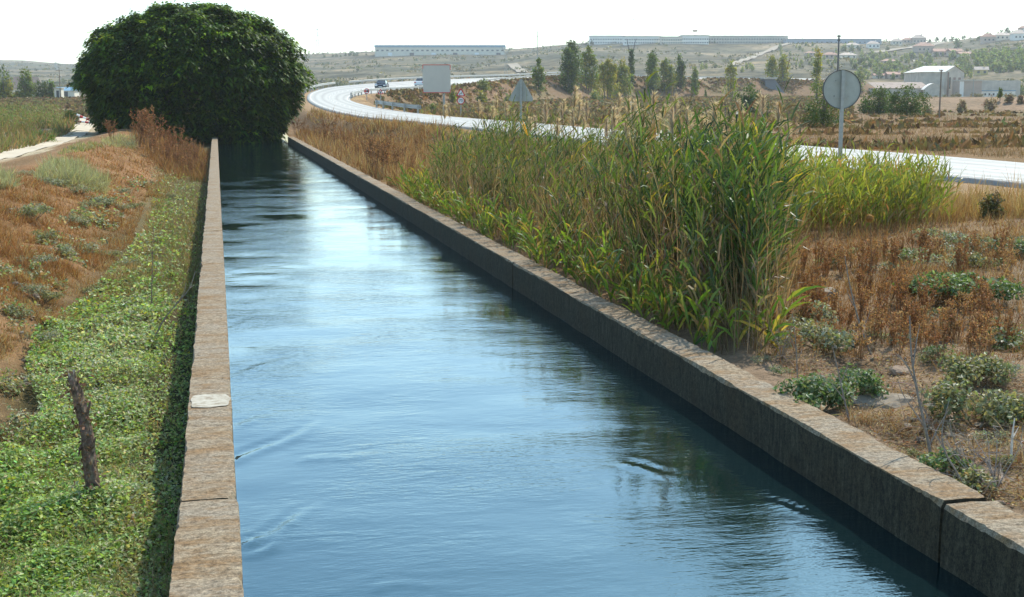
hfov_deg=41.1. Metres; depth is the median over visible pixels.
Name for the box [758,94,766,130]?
plume reed
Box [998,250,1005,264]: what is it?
dead weed
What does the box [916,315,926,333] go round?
dead weed
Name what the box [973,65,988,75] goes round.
hill house
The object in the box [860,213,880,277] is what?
dead thistle
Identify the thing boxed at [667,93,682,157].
plume reed
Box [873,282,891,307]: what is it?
dead weed
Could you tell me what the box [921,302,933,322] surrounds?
dead weed
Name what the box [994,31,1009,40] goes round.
hill house
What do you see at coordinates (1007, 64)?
hillside tree
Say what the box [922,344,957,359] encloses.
shrub
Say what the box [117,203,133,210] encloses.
shrub
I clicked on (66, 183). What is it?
shrub
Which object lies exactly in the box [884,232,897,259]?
dead weed
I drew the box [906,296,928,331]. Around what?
dead weed
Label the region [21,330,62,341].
shrub
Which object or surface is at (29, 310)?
shrub
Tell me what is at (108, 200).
shrub
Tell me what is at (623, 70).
poplar tree
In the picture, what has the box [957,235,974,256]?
dead weed
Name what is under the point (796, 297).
dead weed
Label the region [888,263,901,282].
dead weed
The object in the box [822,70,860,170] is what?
round road sign
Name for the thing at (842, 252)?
dead weed
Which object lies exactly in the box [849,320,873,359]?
dead weed
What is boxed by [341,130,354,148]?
dead weed
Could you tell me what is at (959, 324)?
dead weed
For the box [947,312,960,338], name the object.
dead weed
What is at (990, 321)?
dead weed
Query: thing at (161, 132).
dead weed
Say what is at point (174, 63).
fig tree
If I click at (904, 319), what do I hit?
dead weed
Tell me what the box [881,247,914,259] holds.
shrub
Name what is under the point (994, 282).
dead weed
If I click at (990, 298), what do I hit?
dead weed
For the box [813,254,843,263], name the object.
shrub
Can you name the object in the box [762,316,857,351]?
shrub
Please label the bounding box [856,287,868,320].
dead weed
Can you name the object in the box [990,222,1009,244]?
dead weed
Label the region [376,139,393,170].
dead weed
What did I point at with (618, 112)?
plume reed
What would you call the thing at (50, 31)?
sky
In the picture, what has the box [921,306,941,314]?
shrub
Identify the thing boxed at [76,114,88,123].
barrier pole
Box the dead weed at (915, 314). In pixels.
[910,305,922,335]
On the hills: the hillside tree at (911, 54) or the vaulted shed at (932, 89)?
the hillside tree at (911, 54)
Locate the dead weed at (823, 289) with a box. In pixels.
[813,276,829,302]
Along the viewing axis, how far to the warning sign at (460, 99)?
126.61 m
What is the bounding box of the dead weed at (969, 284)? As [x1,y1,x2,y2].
[962,283,975,300]
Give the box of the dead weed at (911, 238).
[906,224,926,249]
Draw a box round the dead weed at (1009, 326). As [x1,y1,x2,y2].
[994,302,1021,349]
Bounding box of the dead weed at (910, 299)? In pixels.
[902,293,918,318]
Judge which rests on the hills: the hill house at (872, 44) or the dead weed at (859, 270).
the hill house at (872, 44)
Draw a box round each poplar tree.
[530,57,547,91]
[557,38,585,93]
[579,44,599,91]
[593,58,622,98]
[612,56,633,95]
[627,49,634,86]
[644,48,662,92]
[657,57,677,93]
[674,53,686,91]
[690,66,699,94]
[721,59,738,96]
[764,55,778,79]
[775,54,792,81]
[810,48,823,99]
[856,66,865,91]
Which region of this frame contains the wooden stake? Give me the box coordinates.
[55,362,106,512]
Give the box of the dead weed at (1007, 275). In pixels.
[997,273,1016,300]
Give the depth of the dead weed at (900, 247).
21.71 m
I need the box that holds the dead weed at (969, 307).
[960,292,980,324]
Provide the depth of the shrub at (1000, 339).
14.17 m
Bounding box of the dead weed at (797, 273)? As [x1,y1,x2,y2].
[791,263,803,279]
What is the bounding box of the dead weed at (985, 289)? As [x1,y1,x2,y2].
[978,281,991,311]
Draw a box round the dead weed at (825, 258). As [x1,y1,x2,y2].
[822,254,829,276]
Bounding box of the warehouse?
[374,45,505,56]
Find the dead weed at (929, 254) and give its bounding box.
[916,240,933,270]
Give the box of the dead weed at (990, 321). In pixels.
[981,313,1000,345]
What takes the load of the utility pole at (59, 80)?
on the ground at (740, 358)
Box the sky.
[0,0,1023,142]
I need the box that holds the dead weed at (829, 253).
[822,246,833,270]
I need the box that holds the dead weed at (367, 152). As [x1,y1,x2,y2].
[362,139,388,176]
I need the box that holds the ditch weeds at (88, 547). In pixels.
[0,163,208,596]
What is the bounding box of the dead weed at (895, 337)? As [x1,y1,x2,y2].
[888,317,912,355]
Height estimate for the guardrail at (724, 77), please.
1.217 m
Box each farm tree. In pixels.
[0,64,14,97]
[0,77,13,97]
[11,91,23,97]
[16,66,32,96]
[19,77,38,96]
[35,80,52,96]
[46,79,55,96]
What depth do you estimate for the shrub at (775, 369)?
13.37 m
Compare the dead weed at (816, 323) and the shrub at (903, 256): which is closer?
the dead weed at (816, 323)
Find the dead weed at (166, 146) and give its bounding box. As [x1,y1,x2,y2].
[160,139,175,161]
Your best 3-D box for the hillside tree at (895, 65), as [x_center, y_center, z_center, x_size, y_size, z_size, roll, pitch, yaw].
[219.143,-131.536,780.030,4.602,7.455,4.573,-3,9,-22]
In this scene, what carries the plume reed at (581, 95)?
on the ground at (740, 358)
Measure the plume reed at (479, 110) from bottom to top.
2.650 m
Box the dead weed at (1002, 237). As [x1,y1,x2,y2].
[999,233,1006,247]
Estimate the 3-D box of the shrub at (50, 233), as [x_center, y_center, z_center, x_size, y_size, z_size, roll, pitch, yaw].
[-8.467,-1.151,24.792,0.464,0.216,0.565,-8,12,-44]
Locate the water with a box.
[218,140,987,596]
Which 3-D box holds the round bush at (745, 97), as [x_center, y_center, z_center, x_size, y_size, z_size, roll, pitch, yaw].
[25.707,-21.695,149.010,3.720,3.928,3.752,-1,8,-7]
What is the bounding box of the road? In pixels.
[307,75,1023,188]
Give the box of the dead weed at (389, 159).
[384,151,396,170]
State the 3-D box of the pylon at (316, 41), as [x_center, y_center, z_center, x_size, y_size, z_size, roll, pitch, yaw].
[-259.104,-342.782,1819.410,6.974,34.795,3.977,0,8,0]
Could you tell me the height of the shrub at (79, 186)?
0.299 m
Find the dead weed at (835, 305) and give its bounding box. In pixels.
[829,297,841,316]
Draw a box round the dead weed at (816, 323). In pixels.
[810,322,825,342]
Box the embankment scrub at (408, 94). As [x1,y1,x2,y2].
[0,73,857,122]
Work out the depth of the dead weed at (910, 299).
15.71 m
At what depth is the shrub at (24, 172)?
36.40 m
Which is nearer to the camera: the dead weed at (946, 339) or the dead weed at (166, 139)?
the dead weed at (946, 339)
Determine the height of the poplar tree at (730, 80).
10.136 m
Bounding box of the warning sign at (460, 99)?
[456,88,464,115]
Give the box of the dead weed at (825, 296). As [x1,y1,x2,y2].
[820,291,832,304]
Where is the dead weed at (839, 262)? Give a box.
[834,254,846,276]
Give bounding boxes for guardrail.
[303,82,335,94]
[349,72,588,84]
[350,85,422,98]
[375,100,421,112]
[481,74,645,80]
[676,76,777,79]
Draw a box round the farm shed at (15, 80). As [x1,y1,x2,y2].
[11,77,41,92]
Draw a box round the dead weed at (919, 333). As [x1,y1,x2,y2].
[912,322,929,346]
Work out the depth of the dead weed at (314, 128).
82.37 m
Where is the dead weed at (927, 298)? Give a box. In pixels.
[916,285,935,312]
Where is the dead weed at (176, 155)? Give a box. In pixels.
[166,144,185,169]
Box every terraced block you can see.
[589,35,624,44]
[623,36,660,44]
[659,36,682,43]
[679,35,708,43]
[709,35,788,43]
[783,39,881,44]
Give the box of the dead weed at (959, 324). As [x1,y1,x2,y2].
[953,314,968,338]
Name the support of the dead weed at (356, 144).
on the ground at (740, 358)
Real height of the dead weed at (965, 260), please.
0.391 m
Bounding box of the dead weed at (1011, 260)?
[1003,249,1019,271]
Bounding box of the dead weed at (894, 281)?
[880,266,902,301]
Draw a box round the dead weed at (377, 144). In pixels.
[361,127,398,169]
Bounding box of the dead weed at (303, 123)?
[293,117,305,132]
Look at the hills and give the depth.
1049.85 m
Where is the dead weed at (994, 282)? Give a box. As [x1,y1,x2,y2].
[990,273,1006,301]
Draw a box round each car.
[375,80,388,87]
[414,78,422,85]
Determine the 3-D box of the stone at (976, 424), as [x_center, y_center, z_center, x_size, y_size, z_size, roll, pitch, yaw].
[3.945,1.072,11.521,0.113,0.047,0.091,-7,16,7]
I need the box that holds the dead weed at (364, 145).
[353,134,375,158]
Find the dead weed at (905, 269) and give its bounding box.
[895,261,911,277]
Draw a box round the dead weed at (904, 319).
[896,310,910,326]
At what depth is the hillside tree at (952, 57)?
936.27 m
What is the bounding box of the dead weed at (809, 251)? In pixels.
[798,237,813,261]
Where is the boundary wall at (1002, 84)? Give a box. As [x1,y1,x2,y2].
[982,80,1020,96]
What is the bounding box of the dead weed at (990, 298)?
[987,283,995,302]
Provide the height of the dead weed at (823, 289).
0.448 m
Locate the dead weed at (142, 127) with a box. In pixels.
[131,105,162,148]
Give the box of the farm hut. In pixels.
[54,88,63,97]
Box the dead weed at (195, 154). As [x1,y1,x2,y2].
[183,142,200,164]
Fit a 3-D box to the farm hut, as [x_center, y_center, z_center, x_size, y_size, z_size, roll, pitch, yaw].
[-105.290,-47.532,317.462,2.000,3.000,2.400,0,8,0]
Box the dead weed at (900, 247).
[894,236,905,249]
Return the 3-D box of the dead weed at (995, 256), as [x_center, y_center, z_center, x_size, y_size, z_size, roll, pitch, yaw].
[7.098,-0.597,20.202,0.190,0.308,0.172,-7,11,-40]
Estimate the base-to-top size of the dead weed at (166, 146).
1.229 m
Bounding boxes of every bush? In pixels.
[28,129,55,141]
[63,109,77,123]
[429,103,435,109]
[449,83,456,101]
[474,90,487,101]
[477,78,491,90]
[589,88,600,99]
[726,308,794,349]
[731,83,761,113]
[769,322,806,361]
[798,79,848,126]
[857,84,897,113]
[880,84,933,115]
[901,385,933,428]
[912,418,1005,471]
[919,422,1023,493]
[922,107,932,113]
[955,97,967,112]
[976,187,1006,218]
[981,94,998,111]
[997,87,1002,100]
[1003,94,1014,102]
[1016,95,1023,102]
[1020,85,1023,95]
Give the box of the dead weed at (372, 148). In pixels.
[365,135,377,167]
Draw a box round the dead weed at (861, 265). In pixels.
[853,255,866,272]
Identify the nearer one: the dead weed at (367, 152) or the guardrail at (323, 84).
the dead weed at (367, 152)
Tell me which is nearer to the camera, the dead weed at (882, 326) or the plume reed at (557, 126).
the dead weed at (882, 326)
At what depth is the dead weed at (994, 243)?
21.11 m
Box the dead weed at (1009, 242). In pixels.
[1001,233,1014,255]
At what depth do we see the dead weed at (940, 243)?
21.64 m
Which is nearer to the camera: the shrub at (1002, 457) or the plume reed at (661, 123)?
the shrub at (1002, 457)
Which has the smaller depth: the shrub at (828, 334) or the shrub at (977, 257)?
the shrub at (828, 334)
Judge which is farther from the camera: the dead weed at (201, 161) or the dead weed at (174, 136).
the dead weed at (174, 136)
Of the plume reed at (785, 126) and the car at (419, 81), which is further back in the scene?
the car at (419, 81)
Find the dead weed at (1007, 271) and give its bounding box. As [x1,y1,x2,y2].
[999,265,1008,275]
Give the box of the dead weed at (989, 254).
[983,251,995,268]
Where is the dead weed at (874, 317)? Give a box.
[863,308,885,329]
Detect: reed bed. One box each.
[386,60,843,355]
[618,132,965,237]
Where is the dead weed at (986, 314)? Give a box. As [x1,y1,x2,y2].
[976,312,991,326]
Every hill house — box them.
[805,50,815,54]
[822,51,836,58]
[839,52,856,58]
[846,42,859,47]
[866,40,879,47]
[872,73,885,77]
[885,70,901,77]
[890,37,901,44]
[901,37,911,42]
[911,34,925,43]
[912,41,934,51]
[931,48,946,56]
[946,48,962,55]
[956,51,971,57]
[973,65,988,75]
[980,32,995,43]
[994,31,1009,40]
[1010,29,1023,40]
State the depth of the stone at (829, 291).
18.18 m
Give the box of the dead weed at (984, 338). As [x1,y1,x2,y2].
[970,320,996,355]
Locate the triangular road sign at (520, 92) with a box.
[509,79,532,132]
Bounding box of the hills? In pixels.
[0,32,1023,96]
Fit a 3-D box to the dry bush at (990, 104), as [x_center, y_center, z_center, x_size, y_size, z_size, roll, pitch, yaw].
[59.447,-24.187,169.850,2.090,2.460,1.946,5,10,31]
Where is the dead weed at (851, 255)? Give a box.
[845,248,855,267]
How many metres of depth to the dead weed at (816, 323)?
14.56 m
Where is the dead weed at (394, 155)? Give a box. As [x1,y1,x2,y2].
[390,145,401,169]
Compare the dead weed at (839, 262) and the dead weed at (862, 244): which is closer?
the dead weed at (839, 262)
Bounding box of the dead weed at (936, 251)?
[930,237,944,264]
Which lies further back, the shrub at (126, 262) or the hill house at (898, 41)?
the hill house at (898, 41)
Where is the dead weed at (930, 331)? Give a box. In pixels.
[926,325,940,346]
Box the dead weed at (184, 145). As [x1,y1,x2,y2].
[180,134,193,166]
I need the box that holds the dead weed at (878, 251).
[870,239,883,266]
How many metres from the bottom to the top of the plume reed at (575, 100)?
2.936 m
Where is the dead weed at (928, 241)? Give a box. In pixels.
[925,239,932,250]
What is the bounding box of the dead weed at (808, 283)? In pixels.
[799,270,819,298]
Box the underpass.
[760,77,783,92]
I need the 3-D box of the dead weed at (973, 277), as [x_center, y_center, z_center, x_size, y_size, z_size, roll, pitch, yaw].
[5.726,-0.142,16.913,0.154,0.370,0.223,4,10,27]
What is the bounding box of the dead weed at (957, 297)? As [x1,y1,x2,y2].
[952,286,962,305]
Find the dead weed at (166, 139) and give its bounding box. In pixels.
[162,128,176,155]
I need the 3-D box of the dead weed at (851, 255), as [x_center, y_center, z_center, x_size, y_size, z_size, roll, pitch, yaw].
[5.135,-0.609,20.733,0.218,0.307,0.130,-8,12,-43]
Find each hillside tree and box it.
[851,60,858,68]
[866,58,872,66]
[870,51,875,58]
[876,69,882,77]
[892,63,898,68]
[909,50,914,57]
[949,50,956,59]
[973,56,982,67]
[979,54,986,64]
[994,60,1005,72]
[1005,59,1014,71]
[1012,50,1020,58]
[1017,58,1023,69]
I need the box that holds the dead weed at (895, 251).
[889,240,902,266]
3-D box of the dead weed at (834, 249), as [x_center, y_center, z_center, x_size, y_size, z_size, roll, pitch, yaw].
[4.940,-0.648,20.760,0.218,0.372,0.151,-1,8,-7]
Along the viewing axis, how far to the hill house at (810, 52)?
1037.06 m
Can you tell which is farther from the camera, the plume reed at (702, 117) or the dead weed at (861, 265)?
the plume reed at (702, 117)
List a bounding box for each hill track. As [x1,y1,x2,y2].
[508,63,527,71]
[728,43,791,64]
[867,40,954,52]
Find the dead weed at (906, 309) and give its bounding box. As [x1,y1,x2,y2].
[901,299,914,328]
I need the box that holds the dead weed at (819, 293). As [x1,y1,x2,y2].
[801,279,824,302]
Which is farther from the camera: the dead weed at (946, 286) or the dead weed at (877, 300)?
the dead weed at (946, 286)
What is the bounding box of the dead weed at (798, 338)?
[785,327,804,356]
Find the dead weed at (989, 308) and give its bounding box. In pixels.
[982,290,1005,326]
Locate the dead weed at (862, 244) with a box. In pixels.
[852,238,871,262]
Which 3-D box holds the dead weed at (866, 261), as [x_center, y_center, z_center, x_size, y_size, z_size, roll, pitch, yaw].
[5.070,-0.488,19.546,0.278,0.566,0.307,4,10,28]
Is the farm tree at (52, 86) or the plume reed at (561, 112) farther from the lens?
the farm tree at (52, 86)
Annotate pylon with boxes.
[316,28,318,52]
[502,48,509,73]
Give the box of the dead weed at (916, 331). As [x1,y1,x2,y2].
[911,323,922,340]
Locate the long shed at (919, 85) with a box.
[868,82,924,96]
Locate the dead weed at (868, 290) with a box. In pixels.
[857,282,876,315]
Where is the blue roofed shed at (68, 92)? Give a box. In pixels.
[56,87,79,96]
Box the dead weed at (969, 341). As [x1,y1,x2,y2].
[965,325,975,355]
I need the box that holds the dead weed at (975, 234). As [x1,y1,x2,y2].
[964,226,981,249]
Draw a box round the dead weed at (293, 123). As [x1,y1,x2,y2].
[291,117,302,134]
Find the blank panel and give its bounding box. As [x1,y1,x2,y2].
[422,65,450,113]
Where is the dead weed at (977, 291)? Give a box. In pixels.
[970,276,990,315]
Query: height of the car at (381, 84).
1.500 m
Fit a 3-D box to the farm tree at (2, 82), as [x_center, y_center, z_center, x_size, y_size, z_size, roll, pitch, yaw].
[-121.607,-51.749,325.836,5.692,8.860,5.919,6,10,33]
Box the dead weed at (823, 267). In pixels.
[820,261,831,278]
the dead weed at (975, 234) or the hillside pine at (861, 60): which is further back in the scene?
the hillside pine at (861, 60)
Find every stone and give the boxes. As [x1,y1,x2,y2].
[810,287,838,299]
[811,341,850,351]
[853,392,913,408]
[889,365,911,376]
[973,422,984,427]
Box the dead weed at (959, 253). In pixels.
[952,243,964,273]
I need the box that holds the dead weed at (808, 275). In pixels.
[802,268,815,282]
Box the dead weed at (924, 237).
[917,229,930,248]
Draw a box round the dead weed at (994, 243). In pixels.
[985,241,995,253]
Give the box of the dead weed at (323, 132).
[319,125,327,140]
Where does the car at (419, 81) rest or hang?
on the road
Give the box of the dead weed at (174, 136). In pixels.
[164,124,184,157]
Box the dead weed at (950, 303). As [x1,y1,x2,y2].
[944,298,957,335]
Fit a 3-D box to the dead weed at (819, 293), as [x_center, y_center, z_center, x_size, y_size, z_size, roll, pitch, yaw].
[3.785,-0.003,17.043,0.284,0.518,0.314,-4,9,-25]
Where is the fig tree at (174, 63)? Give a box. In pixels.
[64,0,317,144]
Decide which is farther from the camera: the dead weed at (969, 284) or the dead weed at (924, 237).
the dead weed at (924, 237)
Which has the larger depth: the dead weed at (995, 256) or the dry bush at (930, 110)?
the dry bush at (930, 110)
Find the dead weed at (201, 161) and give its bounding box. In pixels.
[197,155,206,171]
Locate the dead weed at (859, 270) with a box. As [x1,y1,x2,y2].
[854,268,864,294]
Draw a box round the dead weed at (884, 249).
[879,235,889,259]
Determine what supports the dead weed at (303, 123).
on the ground at (740, 358)
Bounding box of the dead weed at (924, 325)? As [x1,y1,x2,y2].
[923,322,936,345]
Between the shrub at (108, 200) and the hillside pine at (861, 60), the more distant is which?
the hillside pine at (861, 60)
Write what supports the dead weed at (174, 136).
on the ground at (740, 358)
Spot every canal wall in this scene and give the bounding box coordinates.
[169,137,243,596]
[288,137,1023,596]
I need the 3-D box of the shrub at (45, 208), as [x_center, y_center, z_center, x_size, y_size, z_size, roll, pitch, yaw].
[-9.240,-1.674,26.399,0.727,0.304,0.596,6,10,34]
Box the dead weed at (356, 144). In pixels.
[353,137,360,154]
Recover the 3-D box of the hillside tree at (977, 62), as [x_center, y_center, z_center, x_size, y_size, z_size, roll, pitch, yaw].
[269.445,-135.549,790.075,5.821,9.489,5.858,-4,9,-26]
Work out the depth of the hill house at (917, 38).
1292.50 m
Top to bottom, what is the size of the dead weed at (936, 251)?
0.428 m
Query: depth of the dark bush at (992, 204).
25.69 m
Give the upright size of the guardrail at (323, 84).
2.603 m
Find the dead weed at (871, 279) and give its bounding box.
[858,267,874,292]
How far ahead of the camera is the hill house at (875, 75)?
727.85 m
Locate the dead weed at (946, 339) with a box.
[924,309,954,355]
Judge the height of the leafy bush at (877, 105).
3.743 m
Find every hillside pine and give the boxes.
[857,55,864,64]
[954,40,961,48]
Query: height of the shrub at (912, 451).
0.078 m
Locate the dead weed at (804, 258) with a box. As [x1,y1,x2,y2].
[798,249,807,272]
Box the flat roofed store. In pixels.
[952,80,982,96]
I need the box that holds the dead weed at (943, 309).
[941,307,956,338]
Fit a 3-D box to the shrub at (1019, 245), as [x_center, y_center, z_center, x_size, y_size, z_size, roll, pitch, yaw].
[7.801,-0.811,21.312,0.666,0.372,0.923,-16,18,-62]
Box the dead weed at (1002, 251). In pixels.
[996,244,1009,268]
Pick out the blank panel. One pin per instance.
(436, 78)
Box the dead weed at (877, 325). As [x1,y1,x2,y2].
[866,306,885,345]
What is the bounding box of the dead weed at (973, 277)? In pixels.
[967,272,979,294]
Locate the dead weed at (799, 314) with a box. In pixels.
[794,307,803,325]
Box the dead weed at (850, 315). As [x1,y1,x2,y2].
[833,295,856,336]
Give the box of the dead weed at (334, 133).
[331,125,339,144]
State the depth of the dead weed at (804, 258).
20.11 m
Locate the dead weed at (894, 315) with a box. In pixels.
[885,310,898,345]
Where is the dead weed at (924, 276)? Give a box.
[913,269,927,302]
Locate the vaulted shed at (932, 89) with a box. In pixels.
[921,83,943,96]
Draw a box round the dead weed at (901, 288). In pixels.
[892,276,909,310]
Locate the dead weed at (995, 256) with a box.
[984,248,997,267]
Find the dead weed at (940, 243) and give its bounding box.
[932,231,945,249]
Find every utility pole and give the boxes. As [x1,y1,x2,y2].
[55,70,62,96]
[536,31,538,68]
[837,35,840,69]
[938,69,942,117]
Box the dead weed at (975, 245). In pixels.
[971,233,987,255]
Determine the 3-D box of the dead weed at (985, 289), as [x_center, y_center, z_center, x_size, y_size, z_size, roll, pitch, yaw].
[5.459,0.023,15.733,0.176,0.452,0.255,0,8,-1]
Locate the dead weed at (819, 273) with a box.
[808,265,822,281]
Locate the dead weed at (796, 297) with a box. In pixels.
[793,292,803,311]
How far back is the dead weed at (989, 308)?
15.34 m
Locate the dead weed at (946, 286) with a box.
[940,276,951,307]
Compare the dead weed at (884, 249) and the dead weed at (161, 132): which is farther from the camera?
the dead weed at (161, 132)
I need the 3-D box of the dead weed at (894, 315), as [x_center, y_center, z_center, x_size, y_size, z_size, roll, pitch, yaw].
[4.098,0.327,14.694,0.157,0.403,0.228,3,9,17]
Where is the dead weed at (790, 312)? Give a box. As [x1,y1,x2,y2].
[771,293,794,322]
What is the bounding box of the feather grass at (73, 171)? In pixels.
[0,131,139,196]
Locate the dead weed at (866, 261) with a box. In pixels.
[855,246,875,281]
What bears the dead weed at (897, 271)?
on the ground at (740, 358)
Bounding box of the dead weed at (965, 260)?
[954,249,968,270]
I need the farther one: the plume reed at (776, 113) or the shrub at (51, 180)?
the shrub at (51, 180)
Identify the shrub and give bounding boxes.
[0,303,35,316]
[2,201,52,216]
[13,204,54,219]
[15,252,58,262]
[16,283,52,293]
[17,170,34,174]
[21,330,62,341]
[29,229,61,239]
[37,176,64,184]
[39,289,65,302]
[48,242,74,253]
[53,179,71,187]
[59,214,84,222]
[65,249,77,257]
[68,183,93,193]
[74,214,91,224]
[75,241,97,253]
[78,199,96,208]
[82,284,103,295]
[86,195,114,204]
[98,197,119,205]
[99,250,123,258]
[112,187,132,192]
[112,257,140,265]
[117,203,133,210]
[122,294,146,304]
[129,202,145,207]
[750,355,773,363]
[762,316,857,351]
[767,364,794,373]
[772,369,856,411]
[790,299,838,324]
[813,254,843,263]
[827,362,889,398]
[858,261,899,271]
[864,328,885,337]
[879,333,915,343]
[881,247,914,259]
[892,269,969,293]
[893,247,942,266]
[906,447,927,457]
[908,270,1023,301]
[909,227,941,236]
[914,230,966,244]
[915,353,935,364]
[916,445,975,477]
[919,375,1023,428]
[920,252,975,267]
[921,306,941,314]
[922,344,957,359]
[936,349,1016,387]
[939,242,997,255]
[948,234,986,245]
[953,465,998,492]
[963,250,1006,268]
[971,324,1023,352]
[971,361,1023,379]
[972,430,1009,445]
[976,313,1020,327]
[980,236,1016,245]
[985,235,1023,256]
[987,452,1016,464]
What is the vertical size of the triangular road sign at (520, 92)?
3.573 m
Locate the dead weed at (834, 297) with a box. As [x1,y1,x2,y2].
[822,287,838,317]
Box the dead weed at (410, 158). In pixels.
[403,154,416,172]
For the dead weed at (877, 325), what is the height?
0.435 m
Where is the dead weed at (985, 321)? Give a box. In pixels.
[968,312,992,350]
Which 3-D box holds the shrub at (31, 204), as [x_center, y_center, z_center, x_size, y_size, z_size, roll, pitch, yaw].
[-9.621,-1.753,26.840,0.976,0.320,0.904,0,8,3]
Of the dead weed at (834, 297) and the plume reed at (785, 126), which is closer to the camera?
the dead weed at (834, 297)
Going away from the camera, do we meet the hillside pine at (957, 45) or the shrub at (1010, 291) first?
the shrub at (1010, 291)
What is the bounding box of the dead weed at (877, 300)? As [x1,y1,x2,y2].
[862,292,887,328]
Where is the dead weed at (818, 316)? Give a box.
[806,303,823,322]
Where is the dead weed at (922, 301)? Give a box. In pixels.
[916,274,939,311]
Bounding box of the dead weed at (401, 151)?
[390,141,409,161]
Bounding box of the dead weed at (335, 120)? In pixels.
[317,113,339,145]
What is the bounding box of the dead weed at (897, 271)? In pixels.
[893,267,903,279]
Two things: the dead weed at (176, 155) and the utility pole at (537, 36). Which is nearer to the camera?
the dead weed at (176, 155)
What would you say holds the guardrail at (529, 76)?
on the ground at (740, 358)
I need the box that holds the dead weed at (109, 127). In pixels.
[102,119,117,140]
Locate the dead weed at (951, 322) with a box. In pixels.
[936,306,961,334]
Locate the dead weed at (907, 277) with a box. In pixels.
[896,275,912,301]
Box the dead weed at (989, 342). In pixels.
[983,330,997,351]
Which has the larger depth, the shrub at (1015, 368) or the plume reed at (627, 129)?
the plume reed at (627, 129)
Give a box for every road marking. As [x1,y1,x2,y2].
[310,77,1023,181]
[329,78,1004,169]
[347,91,1023,163]
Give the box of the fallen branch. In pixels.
[154,271,195,336]
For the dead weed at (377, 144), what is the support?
on the ground at (740, 358)
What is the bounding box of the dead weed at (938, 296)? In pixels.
[929,285,943,306]
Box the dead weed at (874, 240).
[866,238,882,262]
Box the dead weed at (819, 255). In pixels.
[812,240,825,266]
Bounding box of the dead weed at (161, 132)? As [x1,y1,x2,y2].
[146,115,166,149]
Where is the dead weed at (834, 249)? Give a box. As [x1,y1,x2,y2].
[831,244,844,267]
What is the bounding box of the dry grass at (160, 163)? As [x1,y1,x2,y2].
[0,126,210,489]
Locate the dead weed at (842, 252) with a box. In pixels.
[832,243,849,272]
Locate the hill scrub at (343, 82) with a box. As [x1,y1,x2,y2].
[0,30,1023,93]
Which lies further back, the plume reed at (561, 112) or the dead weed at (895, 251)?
the plume reed at (561, 112)
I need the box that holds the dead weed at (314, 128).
[310,122,326,136]
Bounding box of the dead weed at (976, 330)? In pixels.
[971,320,983,346]
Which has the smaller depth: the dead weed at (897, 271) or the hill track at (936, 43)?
the dead weed at (897, 271)
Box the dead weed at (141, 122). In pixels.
[129,108,151,146]
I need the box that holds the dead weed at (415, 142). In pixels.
[413,135,425,152]
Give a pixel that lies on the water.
(416, 412)
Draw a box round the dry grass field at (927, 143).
[339,85,1023,158]
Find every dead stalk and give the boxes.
[145,223,160,308]
[785,314,802,378]
[822,346,849,422]
[844,256,871,354]
[898,316,948,460]
[932,401,963,482]
[1010,418,1018,465]
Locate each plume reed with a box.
[442,103,447,145]
[445,103,457,139]
[473,100,484,142]
[490,106,495,142]
[492,93,498,128]
[504,102,512,137]
[520,115,533,163]
[529,115,537,139]
[539,101,551,197]
[551,116,561,167]
[555,98,566,138]
[558,102,569,137]
[565,84,581,136]
[566,108,585,154]
[567,92,582,139]
[574,107,579,134]
[575,98,587,153]
[581,99,594,173]
[582,117,587,147]
[600,105,618,178]
[602,93,624,171]
[603,119,610,172]
[608,115,618,165]
[615,106,622,148]
[617,118,631,156]
[623,98,639,209]
[625,96,631,133]
[630,101,642,157]
[640,108,648,157]
[648,89,663,177]
[648,116,663,178]
[657,108,668,171]
[661,104,677,230]
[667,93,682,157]
[685,104,693,129]
[689,111,695,132]
[699,114,705,129]
[707,99,715,124]
[711,98,723,144]
[734,98,741,121]
[734,101,747,137]
[752,90,760,132]
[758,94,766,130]
[771,101,788,157]
[780,118,793,147]
[786,122,793,157]
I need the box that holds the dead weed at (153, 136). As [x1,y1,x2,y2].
[146,125,161,155]
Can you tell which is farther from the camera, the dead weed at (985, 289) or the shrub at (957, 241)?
the shrub at (957, 241)
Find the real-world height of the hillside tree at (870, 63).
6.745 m
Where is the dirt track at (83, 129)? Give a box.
[0,118,93,159]
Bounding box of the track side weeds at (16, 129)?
[0,98,101,153]
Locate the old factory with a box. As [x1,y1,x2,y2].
[904,66,963,96]
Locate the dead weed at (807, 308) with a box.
[799,293,814,317]
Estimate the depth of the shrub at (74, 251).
23.85 m
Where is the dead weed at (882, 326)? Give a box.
[868,301,892,341]
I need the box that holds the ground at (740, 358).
[0,78,1023,596]
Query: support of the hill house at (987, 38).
on the hills
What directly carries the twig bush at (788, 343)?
on the ground at (740, 358)
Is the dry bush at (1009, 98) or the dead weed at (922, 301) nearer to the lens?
the dead weed at (922, 301)
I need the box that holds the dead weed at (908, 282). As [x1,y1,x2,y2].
[902,274,916,299]
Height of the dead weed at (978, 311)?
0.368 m
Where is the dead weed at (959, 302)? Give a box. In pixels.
[952,291,970,317]
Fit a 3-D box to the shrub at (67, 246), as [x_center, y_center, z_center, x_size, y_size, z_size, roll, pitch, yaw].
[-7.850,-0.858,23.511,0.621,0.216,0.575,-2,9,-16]
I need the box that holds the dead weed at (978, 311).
[970,308,983,329]
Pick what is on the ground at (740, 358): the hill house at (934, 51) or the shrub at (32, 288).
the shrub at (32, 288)
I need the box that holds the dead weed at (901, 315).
[892,310,910,339]
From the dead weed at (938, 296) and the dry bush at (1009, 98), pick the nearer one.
the dead weed at (938, 296)
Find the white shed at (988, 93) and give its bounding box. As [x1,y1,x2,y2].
[981,90,1015,96]

